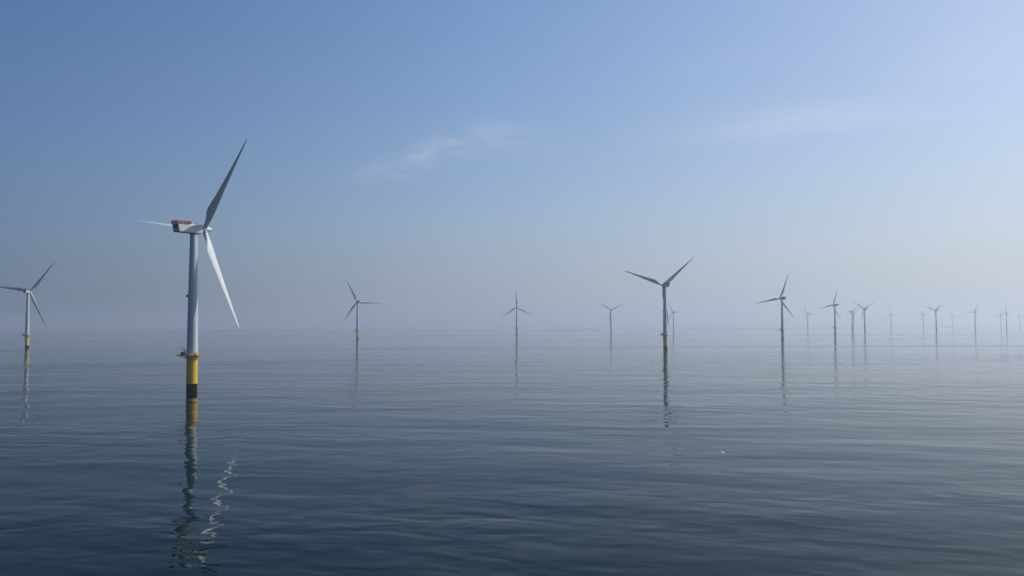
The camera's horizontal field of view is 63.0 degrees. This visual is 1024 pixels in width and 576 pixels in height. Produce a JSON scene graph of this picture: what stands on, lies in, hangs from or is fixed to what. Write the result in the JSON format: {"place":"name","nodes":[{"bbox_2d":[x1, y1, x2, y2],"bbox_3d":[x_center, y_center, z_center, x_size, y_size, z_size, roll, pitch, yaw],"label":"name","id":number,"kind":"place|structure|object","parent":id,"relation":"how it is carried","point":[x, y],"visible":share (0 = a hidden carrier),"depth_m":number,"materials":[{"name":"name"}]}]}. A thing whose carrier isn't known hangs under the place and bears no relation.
{"place":"outdoors","nodes":[
{"label":"outdoors","id":0,"kind":"place"},
{"bbox_2d":[0,323,1023,575],"bbox_3d":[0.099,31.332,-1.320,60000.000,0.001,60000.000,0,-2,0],"label":"sea","id":1,"kind":"structure","parent":0,"point":[766,449],"depth_m":205.49,"materials":[{"name":"blue liquid"}]},
{"bbox_2d":[0,263,53,347],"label":"wind turbine","id":2,"kind":"object","parent":1,"relation":"in","point":[27,291],"visible":1,"depth_m":1121.29,"materials":[{"name":"metal"}]},
{"bbox_2d":[137,140,246,391],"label":"wind turbine","id":3,"kind":"object","parent":1,"relation":"in","point":[193,230],"visible":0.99,"depth_m":389.92,"materials":[{"name":"white metal"}]},
{"bbox_2d":[343,280,372,338],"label":"wind turbine","id":4,"kind":"object","parent":1,"relation":"in","point":[357,322],"visible":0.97,"depth_m":1721.49,"materials":[{"name":"metal"}]},
{"bbox_2d":[502,290,531,333],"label":"wind turbine","id":5,"kind":"object","parent":1,"relation":"in","point":[516,327],"visible":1,"depth_m":2351.93,"materials":[{"name":"metal"}]},
{"bbox_2d":[600,303,621,331],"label":"wind turbine","id":6,"kind":"object","parent":1,"relation":"in","point":[611,316],"visible":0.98,"depth_m":2945.81,"materials":[{"name":"metal"}]},
{"bbox_2d":[626,257,693,348],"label":"wind turbine","id":7,"kind":"object","parent":1,"relation":"in","point":[665,284],"visible":0.99,"depth_m":992.90,"materials":[{"name":"metal"}]},
{"bbox_2d":[667,304,676,329],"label":"wind turbine","id":8,"kind":"object","parent":1,"relation":"in","point":[673,316],"visible":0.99,"depth_m":3595.28,"materials":[{"name":"metal"}]},
{"bbox_2d":[759,273,794,338],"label":"wind turbine","id":9,"kind":"object","parent":1,"relation":"in","point":[782,329],"visible":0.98,"depth_m":1566.18,"materials":[{"name":"metal"}]},
{"bbox_2d":[819,289,840,333],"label":"wind turbine","id":10,"kind":"object","parent":1,"relation":"in","point":[835,312],"visible":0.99,"depth_m":2191.13,"materials":[{"name":"metal"}]},
{"bbox_2d":[849,306,855,328],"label":"wind turbine","id":11,"kind":"object","parent":1,"relation":"in","point":[852,316],"visible":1,"depth_m":3569.16,"materials":[{"name":"metal"}]},
{"bbox_2d":[853,301,872,330],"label":"wind turbine","id":12,"kind":"object","parent":1,"relation":"in","point":[865,308],"visible":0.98,"depth_m":2846.93,"materials":[{"name":"metal"}]},
{"bbox_2d":[927,304,941,329],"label":"wind turbine","id":13,"kind":"object","parent":1,"relation":"in","point":[935,315],"visible":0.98,"depth_m":3307.76,"materials":[{"name":"metal"}]},
{"bbox_2d":[964,305,977,327],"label":"wind turbine","id":14,"kind":"object","parent":1,"relation":"in","point":[974,315],"visible":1,"depth_m":3878.26,"materials":[{"name":"metal"}]},
{"bbox_2d":[999,304,1009,327],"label":"wind turbine","id":15,"kind":"object","parent":1,"relation":"in","point":[1006,316],"visible":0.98,"depth_m":4303.81,"materials":[{"name":"metal"}]},
{"bbox_2d":[0,0,1023,325],"label":"sky","id":16,"kind":"structure","parent":0,"point":[441,160],"materials":[{"name":"blue"}]}
]}

